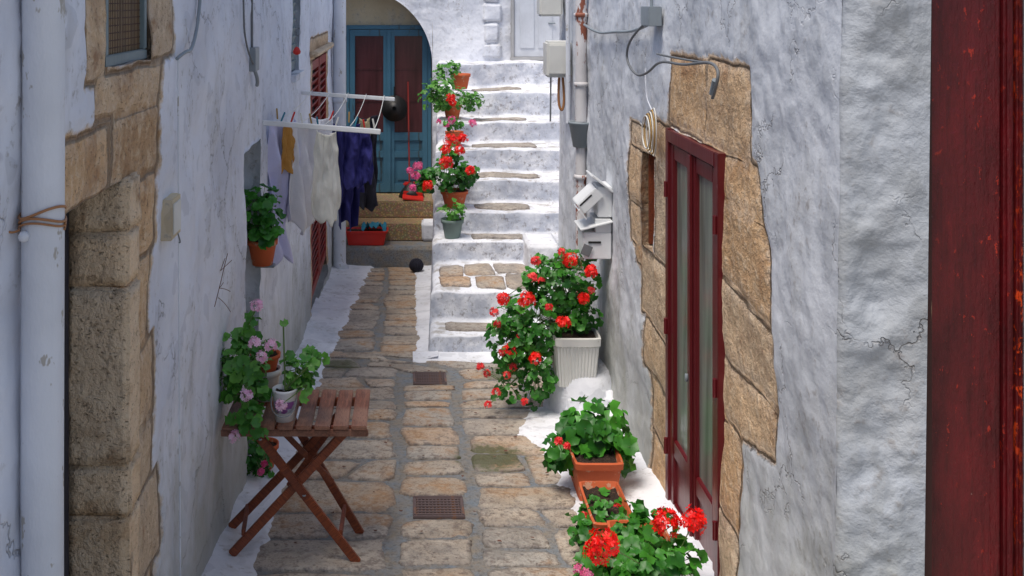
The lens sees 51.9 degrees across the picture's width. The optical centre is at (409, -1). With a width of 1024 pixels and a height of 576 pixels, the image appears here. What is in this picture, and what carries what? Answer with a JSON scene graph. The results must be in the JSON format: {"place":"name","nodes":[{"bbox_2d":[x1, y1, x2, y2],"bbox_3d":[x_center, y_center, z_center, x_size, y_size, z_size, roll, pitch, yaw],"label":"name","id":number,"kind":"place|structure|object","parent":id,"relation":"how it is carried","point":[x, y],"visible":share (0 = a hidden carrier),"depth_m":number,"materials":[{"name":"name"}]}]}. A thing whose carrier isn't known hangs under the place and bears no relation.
{"place":"outdoors","nodes":[
{"label":"outdoors","id":0,"kind":"place"},
{"bbox_2d":[202,265,713,575],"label":"stone pavement","id":1,"kind":"structure","parent":0,"point":[364,322],"depth_m":6.66,"materials":[{"name":"stone"}]},
{"bbox_2d":[246,437,278,477],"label":"potted geranium","id":2,"kind":"object","parent":1,"relation":"on","point":[259,462],"visible":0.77,"depth_m":6.51,"materials":[{"name":"plant"}]},
{"bbox_2d":[221,389,369,561],"bbox_3d":[-0.609,2.595,5.700,0.789,0.754,0.527,0,0,0],"label":"folding table","id":3,"kind":"object","parent":1,"relation":"on","point":[337,427],"visible":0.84,"depth_m":5.51,"materials":[{"name":"brown wood"}]},
{"bbox_2d":[218,298,281,443],"bbox_3d":[-0.877,1.927,5.615,0.391,0.756,0.586,0,0,0],"label":"potted geranium","id":4,"kind":"object","parent":3,"relation":"on","point":[257,373],"visible":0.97,"depth_m":5.53,"materials":[{"name":"plant"}]},
{"bbox_2d":[271,318,329,422],"bbox_3d":[-0.576,1.961,5.546,0.311,0.513,0.362,0,0,0],"label":"potted geranium","id":5,"kind":"object","parent":3,"relation":"on","point":[285,397],"visible":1,"depth_m":5.51,"materials":[{"name":"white plant"}]},
{"bbox_2d":[413,372,446,384],"bbox_3d":[0.170,3.184,8.785,0.280,0.041,0.332,0,0,0],"label":"drain grate","id":6,"kind":"object","parent":1,"relation":"on","point":[430,378],"visible":1,"depth_m":8.78,"materials":[{"name":"metal"}]},
{"bbox_2d":[413,496,464,519],"bbox_3d":[0.170,2.987,6.150,0.300,0.040,0.302,0,0,0],"label":"drain grate","id":7,"kind":"object","parent":1,"relation":"on","point":[438,507],"visible":1,"depth_m":6.13,"materials":[{"name":"metal"}]},
{"bbox_2d":[428,60,567,352],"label":"stone staircase","id":8,"kind":"structure","parent":1,"relation":"on","point":[510,227],"depth_m":11.87,"materials":[{"name":"stone"}]},
{"bbox_2d":[406,132,479,208],"bbox_3d":[0.374,1.869,11.466,0.828,0.881,0.750,0,0,0],"label":"potted geranium","id":9,"kind":"object","parent":8,"relation":"on","point":[428,176],"visible":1,"depth_m":11.47,"materials":[{"name":"plant"}]},
{"bbox_2d":[429,60,470,88],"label":"potted plant","id":10,"kind":"object","parent":8,"relation":"on","point":[462,80],"visible":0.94,"depth_m":13.80,"materials":[{"name":"green plant"}]},
{"bbox_2d":[417,72,484,118],"bbox_3d":[0.524,1.218,13.254,0.829,0.604,0.614,0,0,-39],"label":"potted geranium","id":11,"kind":"object","parent":8,"relation":"on","point":[447,106],"visible":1,"depth_m":13.22,"materials":[{"name":"plant"}]},
{"bbox_2d":[436,197,466,238],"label":"potted plant","id":12,"kind":"object","parent":8,"relation":"on","point":[452,222],"visible":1,"depth_m":11.12,"materials":[{"name":"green plant"}]},
{"bbox_2d":[436,115,476,145],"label":"potted geranium","id":13,"kind":"object","parent":8,"relation":"on","point":[451,122],"visible":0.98,"depth_m":12.67,"materials":[{"name":"plant"}]},
{"bbox_2d":[510,57,542,60],"bbox_3d":[1.870,0.839,14.920,0.860,0.053,0.140,0,0,0],"label":"threshold","id":14,"kind":"object","parent":8,"relation":"on","point":[528,58],"visible":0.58,"depth_m":14.85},
{"bbox_2d":[514,0,558,56],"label":"leaf","id":15,"kind":"object","parent":14,"relation":"on","point":[535,51],"visible":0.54,"depth_m":14.93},
{"bbox_2d":[520,0,533,47],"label":"panel","id":16,"kind":"object","parent":15,"relation":"attached to","point":[526,23],"visible":1,"depth_m":14.92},
{"bbox_2d":[538,14,551,47],"bbox_3d":[1.940,0.170,14.924,0.200,1.040,0.012,0,0,0],"label":"panel","id":17,"kind":"object","parent":15,"relation":"attached to","point":[544,30],"visible":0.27,"depth_m":14.92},
{"bbox_2d":[543,359,613,413],"bbox_3d":[1.320,2.998,8.035,0.684,0.397,0.751,0,0,0],"label":"plastered ledge","id":18,"kind":"object","parent":1,"relation":"on","point":[598,386],"visible":0.39,"depth_m":7.79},
{"bbox_2d":[476,247,603,411],"bbox_3d":[0.988,2.456,7.942,0.992,1.252,0.744,0,0,0],"label":"potted geranium","id":19,"kind":"object","parent":18,"relation":"on","point":[572,341],"visible":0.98,"depth_m":7.80,"materials":[{"name":"plant"}]},
{"bbox_2d":[540,395,639,500],"bbox_3d":[1.096,2.735,6.421,0.614,0.485,0.567,0,0,0],"label":"potted geranium","id":20,"kind":"object","parent":1,"relation":"on","point":[587,445],"visible":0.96,"depth_m":6.33,"materials":[{"name":"plant"}]},
{"bbox_2d":[565,481,632,546],"bbox_3d":[1.034,2.830,5.712,0.411,0.254,0.641,0,0,0],"label":"potted geranium","id":21,"kind":"object","parent":1,"relation":"on","point":[603,503],"visible":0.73,"depth_m":5.67,"materials":[{"name":"ceramic"}]},
{"bbox_2d":[572,499,708,575],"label":"potted geranium","id":22,"kind":"object","parent":1,"relation":"on","point":[639,542],"visible":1,"depth_m":4.96,"materials":[{"name":"plant"}]},
{"bbox_2d":[671,144,677,504],"bbox_3d":[1.552,1.925,6.045,0.067,2.190,0.075,0,0,0],"label":"stile","id":23,"kind":"object","parent":1,"relation":"on","point":[673,324],"visible":0.23,"depth_m":6.01,"materials":[{"name":"red paint"}]},
{"bbox_2d":[674,146,688,166],"bbox_3d":[1.552,0.875,5.855,0.063,0.090,0.304,0,0,0],"label":"rail","id":24,"kind":"object","parent":23,"relation":"attached to","point":[680,155],"visible":0.4,"depth_m":5.86,"materials":[{"name":"red paint"}]},
{"bbox_2d":[674,503,683,516],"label":"rail","id":25,"kind":"object","parent":1,"relation":"on","point":[677,507],"visible":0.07,"depth_m":5.94,"materials":[{"name":"red paint"}]},
{"bbox_2d":[677,463,686,516],"bbox_3d":[1.555,2.760,5.855,0.040,0.260,0.304,0,0,0],"label":"panel","id":26,"kind":"object","parent":25,"relation":"on","point":[682,491],"visible":0.29,"depth_m":5.90,"materials":[{"name":"red paint"}]},
{"bbox_2d":[674,441,686,477],"bbox_3d":[1.552,2.580,5.855,0.063,0.100,0.304,0,0,0],"label":"rail","id":27,"kind":"object","parent":26,"relation":"on","point":[680,456],"visible":0.42,"depth_m":5.86,"materials":[{"name":"red paint"}]},
{"bbox_2d":[677,162,686,454],"bbox_3d":[1.552,1.725,5.855,0.025,1.610,0.304,0,0,0],"label":"glass","id":28,"kind":"object","parent":27,"relation":"on","point":[681,302],"visible":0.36,"depth_m":5.89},
{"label":"ground","id":29,"kind":"structure","parent":0,"visible":0},
{"bbox_2d":[0,0,332,575],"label":"wall","id":30,"kind":"structure","parent":29,"relation":"on","point":[120,121],"depth_m":4.69,"materials":[{"name":"paint"}]},
{"bbox_2d":[9,0,66,575],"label":"drain pipe","id":31,"kind":"object","parent":30,"relation":"attached to","point":[42,218],"visible":1,"depth_m":2.68,"materials":[{"name":"white metal"}]},
{"bbox_2d":[64,212,68,575],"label":"navy door leaf","id":32,"kind":"object","parent":30,"relation":"attached to","point":[66,435],"visible":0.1,"depth_m":3.67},
{"bbox_2d":[109,0,139,54],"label":"pane","id":33,"kind":"object","parent":30,"relation":"attached to","point":[124,26],"visible":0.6,"depth_m":3.86,"materials":[{"name":"glass"}]},
{"bbox_2d":[105,49,146,66],"bbox_3d":[-1.046,0.210,3.810,0.038,0.040,0.560,0,0,0],"label":"frame bottom","id":34,"kind":"object","parent":30,"relation":"on","point":[115,59],"visible":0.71,"depth_m":3.78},
{"bbox_2d":[140,0,146,48],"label":"window frame","id":35,"kind":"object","parent":34,"relation":"on","point":[143,24],"depth_m":4.05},
{"bbox_2d":[160,193,180,242],"bbox_3d":[-1.006,0.937,4.416,0.059,0.214,0.172,0,0,0],"label":"meter cover","id":36,"kind":"object","parent":30,"relation":"attached to","point":[171,218],"visible":0.98,"depth_m":4.33,"materials":[{"name":"beige paint"}]},
{"bbox_2d":[175,0,201,575],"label":"wall cable","id":37,"kind":"object","parent":30,"relation":"attached to","point":[183,53],"depth_m":4.50,"materials":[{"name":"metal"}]},
{"bbox_2d":[249,0,258,86],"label":"wall cable","id":38,"kind":"object","parent":30,"relation":"attached to","point":[254,54],"visible":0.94,"depth_m":6.59,"materials":[{"name":"metal"}]},
{"bbox_2d":[244,183,285,267],"bbox_3d":[-0.993,1.514,6.999,0.330,0.542,0.385,0,0,0],"label":"potted geranium","id":39,"kind":"object","parent":30,"relation":"on","point":[263,232],"visible":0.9,"depth_m":6.91,"materials":[{"name":"plant"}]},
{"bbox_2d":[314,57,318,270],"bbox_3d":[-1.050,1.900,11.835,0.050,2.500,0.090,0,0,0],"label":"stile","id":40,"kind":"object","parent":30,"relation":"attached to","point":[316,83],"visible":0.4,"depth_m":11.79,"materials":[{"name":"red paint"}]},
{"bbox_2d":[322,61,325,249],"bbox_3d":[-1.050,1.900,12.825,0.050,2.500,0.090,0,0,0],"label":"stile","id":41,"kind":"object","parent":30,"relation":"attached to","point":[324,89],"visible":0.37,"depth_m":12.78,"materials":[{"name":"red paint"}]},
{"bbox_2d":[262,90,394,134],"bbox_3d":[-0.580,0.875,8.576,0.882,0.164,2.682,0,0,0],"label":"clothes drying rack","id":42,"kind":"object","parent":30,"relation":"attached to","point":[318,126],"visible":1,"depth_m":7.38,"materials":[{"name":"white metal"}]},
{"bbox_2d":[267,119,299,265],"bbox_3d":[-0.926,1.401,7.603,0.143,1.062,0.346,0,0,31],"label":"hanging shirt","id":43,"kind":"object","parent":42,"relation":"hanging from","point":[278,180],"visible":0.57,"depth_m":7.51,"materials":[{"name":"white fabric"}]},
{"bbox_2d":[281,127,294,173],"bbox_3d":[-0.881,1.070,7.551,0.068,0.380,0.140,0,0,36],"label":"hanging cloth","id":44,"kind":"object","parent":42,"relation":"hanging from","point":[287,155],"visible":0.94,"depth_m":7.55,"materials":[{"name":"fabric"}]},
{"bbox_2d":[287,121,320,235],"bbox_3d":[-0.762,1.311,7.693,0.133,0.842,0.338,0,0,41],"label":"hanging shirt","id":45,"kind":"object","parent":42,"relation":"hanging from","point":[299,214],"visible":0.7,"depth_m":7.64,"materials":[{"name":"white fabric"}]},
{"bbox_2d":[311,131,340,226],"bbox_3d":[-0.583,1.254,7.368,0.270,0.689,0.075,0,0,-33],"label":"hanging towel","id":46,"kind":"object","parent":42,"relation":"hanging from","point":[326,196],"visible":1,"depth_m":7.36,"materials":[{"name":"fabric"}]},
{"bbox_2d":[332,123,364,231],"bbox_3d":[-0.481,1.351,7.936,0.281,0.843,0.185,0,0,-16],"label":"hanging shirt","id":47,"kind":"object","parent":42,"relation":"hanging from","point":[348,210],"visible":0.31,"depth_m":7.93,"materials":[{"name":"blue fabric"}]},
{"bbox_2d":[341,132,373,190],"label":"hanging trousers","id":48,"kind":"object","parent":42,"relation":"hanging from","point":[357,168],"visible":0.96,"depth_m":7.78,"materials":[{"name":"blue fabric"}]},
{"bbox_2d":[354,114,378,211],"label":"hanging trousers","id":49,"kind":"object","parent":42,"relation":"hanging from","point":[368,198],"visible":0.4,"depth_m":8.67,"materials":[{"name":"black fabric"}]},
{"bbox_2d":[332,0,348,268],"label":"drain pipe","id":50,"kind":"object","parent":30,"relation":"attached to","point":[339,86],"visible":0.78,"depth_m":13.68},
{"bbox_2d":[346,193,432,266],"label":"entrance steps","id":51,"kind":"structure","parent":29,"relation":"on","point":[409,235],"depth_m":14.35,"materials":[{"name":"stone"}]},
{"bbox_2d":[346,25,349,125],"bbox_3d":[-0.907,1.605,15.400,0.045,2.470,0.080,0,0,0],"label":"frame","id":52,"kind":"object","parent":51,"relation":"on","point":[347,67],"visible":0.6,"depth_m":15.36,"materials":[{"name":"blue paint"}]},
{"bbox_2d":[350,29,354,126],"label":"stile","id":53,"kind":"object","parent":51,"relation":"on","point":[352,71],"visible":0.6,"depth_m":15.37,"materials":[{"name":"blue paint"}]},
{"bbox_2d":[346,221,388,244],"bbox_3d":[-0.585,3.144,14.190,0.598,0.322,0.294,0,0,0],"label":"red trough","id":54,"kind":"object","parent":51,"relation":"on","point":[372,233],"visible":0.94,"depth_m":14.07,"materials":[{"name":"plastic"}]},
{"bbox_2d":[383,29,388,191],"bbox_3d":[-0.345,1.633,15.405,0.080,2.395,0.070,0,0,0],"label":"stile","id":55,"kind":"object","parent":51,"relation":"on","point":[384,118],"visible":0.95,"depth_m":15.37,"materials":[{"name":"blue paint"}]},
{"bbox_2d":[387,30,390,191],"bbox_3d":[-0.302,1.630,15.359,0.055,2.380,0.022,0,0,0],"label":"astragal","id":56,"kind":"object","parent":55,"relation":"attached to","point":[388,121],"visible":1,"depth_m":15.35,"materials":[{"name":"blue paint"}]},
{"bbox_2d":[381,86,407,121],"bbox_3d":[-0.220,1.525,15.280,0.384,0.510,0.124,0,0,0],"label":"lamp","id":57,"kind":"object","parent":55,"relation":"hanging from","point":[396,110],"visible":0.94,"depth_m":15.30,"materials":[{"name":"black metal"}]},
{"bbox_2d":[389,29,394,191],"bbox_3d":[-0.260,1.633,15.405,0.080,2.395,0.070,0,0,0],"label":"stile","id":58,"kind":"object","parent":51,"relation":"on","point":[392,122],"visible":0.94,"depth_m":15.37,"materials":[{"name":"blue paint"}]},
{"bbox_2d":[395,183,418,191],"bbox_3d":[-0.016,2.765,15.405,0.408,0.130,0.066,0,0,0],"label":"rail","id":59,"kind":"object","parent":51,"relation":"on","point":[399,187],"visible":0.4,"depth_m":15.37,"materials":[{"name":"blue paint"}]},
{"bbox_2d":[395,158,421,182],"bbox_3d":[-0.016,2.510,15.412,0.408,0.380,0.035,0,0,0],"label":"panel","id":60,"kind":"object","parent":59,"relation":"on","point":[405,159],"visible":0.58,"depth_m":15.39,"materials":[{"name":"blue paint"}]},
{"bbox_2d":[397,161,419,179],"bbox_3d":[-0.016,2.510,15.389,0.328,0.280,0.014,0,0,0],"label":"panel raised","id":61,"kind":"object","parent":60,"relation":"on","point":[402,167],"visible":0.65,"depth_m":15.38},
{"bbox_2d":[395,151,421,157],"bbox_3d":[-0.016,2.270,15.405,0.408,0.100,0.066,0,0,0],"label":"rail","id":62,"kind":"object","parent":60,"relation":"on","point":[404,154],"visible":0.81,"depth_m":15.37,"materials":[{"name":"blue paint"}]},
{"bbox_2d":[395,141,421,150],"bbox_3d":[-0.016,2.145,15.412,0.408,0.150,0.035,0,0,0],"label":"panel","id":63,"kind":"object","parent":62,"relation":"on","point":[403,145],"visible":0.81,"depth_m":15.39,"materials":[{"name":"blue paint"}]},
{"bbox_2d":[399,82,423,197],"bbox_3d":[0.030,2.017,15.100,0.373,1.637,0.373,0,0,34],"label":"broom","id":64,"kind":"object","parent":51,"relation":"on","point":[407,188],"visible":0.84,"depth_m":15.09,"materials":[{"name":"red paint"}]},
{"bbox_2d":[422,29,427,169],"bbox_3d":[0.228,1.633,15.405,0.080,2.395,0.070,0,0,0],"label":"stile","id":65,"kind":"object","parent":51,"relation":"on","point":[425,112],"visible":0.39,"depth_m":15.37,"materials":[{"name":"blue paint"}]},
{"bbox_2d":[428,42,430,192],"bbox_3d":[0.295,1.605,15.400,0.050,2.470,0.080,0,0,0],"label":"frame","id":66,"kind":"object","parent":51,"relation":"on","point":[429,111],"visible":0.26,"depth_m":15.36,"materials":[{"name":"blue paint"}]},
{"bbox_2d":[346,0,432,226],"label":"recess wall","id":67,"kind":"structure","parent":29,"relation":"on","point":[376,12],"depth_m":15.45,"materials":[{"name":"beige paint"}]},
{"bbox_2d":[355,29,382,35],"bbox_3d":[-0.594,0.482,15.405,0.417,0.095,0.066,0,0,0],"label":"rail","id":68,"kind":"object","parent":67,"relation":"attached to","point":[368,32],"visible":1,"depth_m":15.37,"materials":[{"name":"blue paint"}]},
{"bbox_2d":[377,132,382,140],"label":"rail","id":69,"kind":"object","parent":67,"relation":"attached to","point":[380,137],"visible":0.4,"depth_m":15.37,"materials":[{"name":"blue paint"}]},
{"bbox_2d":[355,36,382,131],"bbox_3d":[-0.594,1.240,15.410,0.417,1.420,0.020,0,0,0],"label":"glass","id":70,"kind":"object","parent":69,"relation":"on","point":[368,51],"visible":0.79,"depth_m":15.40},
{"bbox_2d":[395,132,421,140],"bbox_3d":[-0.016,2.010,15.405,0.408,0.120,0.066,0,0,0],"label":"rail","id":71,"kind":"object","parent":67,"relation":"attached to","point":[403,136],"visible":0.81,"depth_m":15.37,"materials":[{"name":"blue paint"}]},
{"bbox_2d":[395,36,421,131],"bbox_3d":[-0.016,1.240,15.410,0.408,1.420,0.020,0,0,0],"label":"glass","id":72,"kind":"object","parent":71,"relation":"on","point":[408,51],"visible":0.93,"depth_m":15.40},
{"bbox_2d":[395,29,421,35],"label":"rail","id":73,"kind":"object","parent":67,"relation":"attached to","point":[408,32],"visible":1,"depth_m":15.37,"materials":[{"name":"blue paint"}]},
{"bbox_2d":[396,0,510,198],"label":"wall","id":74,"kind":"structure","parent":29,"relation":"on","point":[458,30],"depth_m":15.00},
{"bbox_2d":[484,23,498,42],"bbox_3d":[1.176,0.472,15.011,0.217,0.289,0.110,0,0,0],"label":"quoin","id":75,"kind":"object","parent":74,"relation":"attached to","point":[491,35],"visible":1,"depth_m":14.97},
{"bbox_2d":[482,3,502,21],"bbox_3d":[1.192,0.177,15.013,0.290,0.271,0.109,0,0,0],"label":"quoin","id":76,"kind":"object","parent":74,"relation":"attached to","point":[492,12],"visible":1,"depth_m":14.97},
{"bbox_2d":[482,43,502,57],"bbox_3d":[1.189,0.730,15.013,0.292,0.217,0.108,0,0,0],"label":"quoin","id":77,"kind":"object","parent":74,"relation":"attached to","point":[493,50],"visible":1,"depth_m":14.97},
{"bbox_2d":[558,0,841,575],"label":"wall","id":78,"kind":"structure","parent":29,"relation":"on","point":[766,119],"depth_m":4.74,"materials":[{"name":"paint"}]},
{"bbox_2d":[537,0,562,15],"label":"meter box","id":79,"kind":"object","parent":78,"relation":"attached to","point":[549,7],"visible":1,"depth_m":10.20,"materials":[{"name":"white plastic"}]},
{"bbox_2d":[543,40,571,120],"bbox_3d":[1.410,0.770,9.950,0.240,0.760,0.300,0,0,0],"label":"meter box","id":80,"kind":"object","parent":78,"relation":"attached to","point":[554,58],"visible":0.98,"depth_m":9.84,"materials":[{"name":"white plastic"}]},
{"bbox_2d":[566,0,569,122],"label":"drain pipe","id":81,"kind":"object","parent":78,"relation":"attached to","point":[567,60],"visible":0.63,"depth_m":9.73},
{"bbox_2d":[568,0,588,298],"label":"rusty drain pipe","id":82,"kind":"object","parent":78,"relation":"attached to","point":[578,126],"visible":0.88,"depth_m":9.01,"materials":[{"name":"metal"}]},
{"bbox_2d":[573,170,612,219],"bbox_3d":[1.407,1.484,7.985,0.286,0.328,0.310,0,0,0],"label":"letter box","id":83,"kind":"object","parent":78,"relation":"attached to","point":[596,196],"visible":0.97,"depth_m":7.88,"materials":[{"name":"white metal"}]},
{"bbox_2d":[574,212,612,258],"bbox_3d":[1.405,1.800,7.990,0.244,0.300,0.320,0,0,0],"label":"letter box","id":84,"kind":"object","parent":78,"relation":"attached to","point":[594,235],"visible":0.94,"depth_m":7.86,"materials":[{"name":"white metal"}]},
{"bbox_2d":[641,108,656,155],"bbox_3d":[1.456,0.800,6.332,0.056,0.297,0.208,0,0,0],"label":"rope coil","id":85,"kind":"object","parent":78,"relation":"hanging from","point":[649,147],"visible":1,"depth_m":6.28,"materials":[{"name":"fabric"}]},
{"bbox_2d":[648,154,652,243],"bbox_3d":[1.595,1.300,6.855,0.050,0.600,0.030,0,0,0],"label":"frame","id":86,"kind":"object","parent":78,"relation":"on","point":[650,198],"visible":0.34,"depth_m":6.84,"materials":[{"name":"brown wood"}]},
{"bbox_2d":[583,23,719,115],"bbox_3d":[1.464,0.414,6.912,0.074,0.582,3.978,0,0,0],"label":"wall cable","id":87,"kind":"object","parent":78,"relation":"attached to","point":[713,87],"depth_m":6.13,"materials":[{"name":"rubber"}]},
{"bbox_2d":[641,0,661,25],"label":"junction box","id":88,"kind":"object","parent":78,"relation":"attached to","point":[651,14],"visible":1,"depth_m":6.33,"materials":[{"name":"metal"}]},
{"bbox_2d":[665,128,672,499],"bbox_3d":[1.545,1.890,6.117,0.080,2.280,0.063,0,0,0],"label":"frame","id":89,"kind":"object","parent":78,"relation":"attached to","point":[668,317],"visible":0.31,"depth_m":6.09,"materials":[{"name":"red paint"}]},
{"bbox_2d":[668,129,720,165],"bbox_3d":[1.544,0.789,5.625,0.082,0.072,0.920,0,0,0],"label":"door frame","id":90,"kind":"structure","parent":78,"relation":"attached to","point":[699,150],"depth_m":5.55,"materials":[{"name":"paint"}]},
{"bbox_2d":[693,155,699,539],"bbox_3d":[1.552,1.925,5.585,0.067,2.190,0.075,0,0,0],"label":"stile","id":91,"kind":"object","parent":78,"relation":"attached to","point":[696,325],"visible":0.24,"depth_m":5.55,"materials":[{"name":"red paint"}]},
{"bbox_2d":[687,154,692,536],"bbox_3d":[1.511,1.920,5.625,0.018,2.180,0.060,0,0,0],"label":"astragal","id":92,"kind":"object","parent":91,"relation":"attached to","point":[690,328],"visible":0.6,"depth_m":5.60,"materials":[{"name":"red paint"}]},
{"bbox_2d":[696,158,713,181],"bbox_3d":[1.552,0.875,5.395,0.063,0.090,0.304,0,0,0],"label":"rail","id":93,"kind":"object","parent":91,"relation":"attached to","point":[703,169],"visible":0.48,"depth_m":5.38,"materials":[{"name":"red paint"}]},
{"bbox_2d":[712,167,713,570],"bbox_3d":[1.552,1.925,5.205,0.067,2.190,0.075,0,0,0],"label":"stile","id":94,"kind":"object","parent":78,"relation":"attached to","point":[712,365],"visible":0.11,"depth_m":5.23,"materials":[{"name":"red paint"}]},
{"bbox_2d":[714,152,725,575],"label":"frame","id":95,"kind":"object","parent":78,"relation":"attached to","point":[719,346],"visible":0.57,"depth_m":5.10,"materials":[{"name":"red paint"}]},
{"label":"rail","id":96,"kind":"object","parent":78,"relation":"attached to","visible":0},
{"bbox_2d":[699,501,711,560],"bbox_3d":[1.555,2.760,5.395,0.040,0.260,0.304,0,0,0],"label":"panel","id":97,"kind":"object","parent":96,"relation":"on","point":[705,539],"visible":0.21,"depth_m":5.38,"materials":[{"name":"red paint"}]},
{"bbox_2d":[696,477,711,520],"bbox_3d":[1.552,2.580,5.395,0.063,0.100,0.304,0,0,0],"label":"rail","id":98,"kind":"object","parent":97,"relation":"on","point":[703,495],"visible":0.52,"depth_m":5.40,"materials":[{"name":"red paint"}]},
{"bbox_2d":[700,175,711,495],"bbox_3d":[1.552,1.725,5.395,0.025,1.610,0.304,0,0,0],"label":"glass","id":99,"kind":"object","parent":98,"relation":"on","point":[706,331],"visible":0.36,"depth_m":5.42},
{"bbox_2d":[835,0,930,575],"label":"return wall","id":100,"kind":"structure","parent":29,"relation":"on","point":[884,128],"depth_m":3.68,"materials":[{"name":"paint"}]},
{"bbox_2d":[924,0,931,575],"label":"jamb","id":101,"kind":"object","parent":29,"relation":"on","point":[928,531],"depth_m":3.72,"materials":[{"name":"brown wood"}]},
{"bbox_2d":[932,0,999,575],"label":"leaf","id":102,"kind":"object","parent":101,"relation":"attached to","point":[965,287],"visible":0.58,"depth_m":3.80,"materials":[{"name":"red paint"}]},
{"bbox_2d":[836,0,1023,575],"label":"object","id":103,"kind":"object","parent":29,"relation":"on","point":[1023,294],"depth_m":4.00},
{"bbox_2d":[1000,0,1012,575],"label":"edge bead","id":104,"kind":"object","parent":29,"relation":"on","point":[1006,287],"visible":0.75,"depth_m":3.79,"materials":[{"name":"red paint"}]},
{"bbox_2d":[1013,0,1022,575],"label":"bead","id":105,"kind":"object","parent":29,"relation":"on","point":[1017,287],"visible":0.58,"depth_m":3.78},
{"bbox_3d":[-1.116,2.429,3.813,0.236,0.408,0.185,0,0,0],"label":"jamb stone","id":106,"kind":"object","parent":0,"visible":0},
{"bbox_2d":[69,500,140,575],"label":"jamb stone","id":107,"kind":"object","parent":106,"relation":"on","point":[100,546],"visible":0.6,"depth_m":3.74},
{"bbox_2d":[69,449,141,516],"bbox_3d":[-1.113,1.760,3.818,0.236,0.188,0.176,0,0,0],"label":"jamb stone","id":108,"kind":"object","parent":107,"relation":"on","point":[104,491],"visible":0.79,"depth_m":3.74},
{"bbox_2d":[69,276,140,465],"bbox_3d":[-1.117,1.350,3.819,0.236,0.646,0.170,0,0,0],"label":"jamb stone","id":109,"kind":"object","parent":108,"relation":"on","point":[104,342],"visible":0.88,"depth_m":3.74,"materials":[{"name":"stone"}]},
{"bbox_2d":[69,225,138,287],"bbox_3d":[-1.120,0.931,3.819,0.231,0.205,0.169,0,0,0],"label":"jamb stone","id":110,"kind":"object","parent":109,"relation":"on","point":[107,258],"visible":0.86,"depth_m":3.74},
{"bbox_2d":[69,172,140,231],"bbox_3d":[-1.115,0.735,3.819,0.240,0.197,0.167,0,0,0],"label":"jamb stone","id":111,"kind":"object","parent":110,"relation":"on","point":[115,207],"visible":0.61,"depth_m":3.74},
{"bbox_3d":[-0.770,1.895,15.225,2.200,4.110,0.470,0,0,0],"label":"arch underside","id":112,"kind":"object","parent":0,"visible":0},
{"bbox_2d":[349,25,422,28],"bbox_3d":[-0.307,0.400,15.400,1.155,0.060,0.080,0,0,0],"label":"door frame","id":113,"kind":"structure","parent":112,"relation":"attached to","point":[385,26],"depth_m":15.36,"materials":[{"name":"paint"}]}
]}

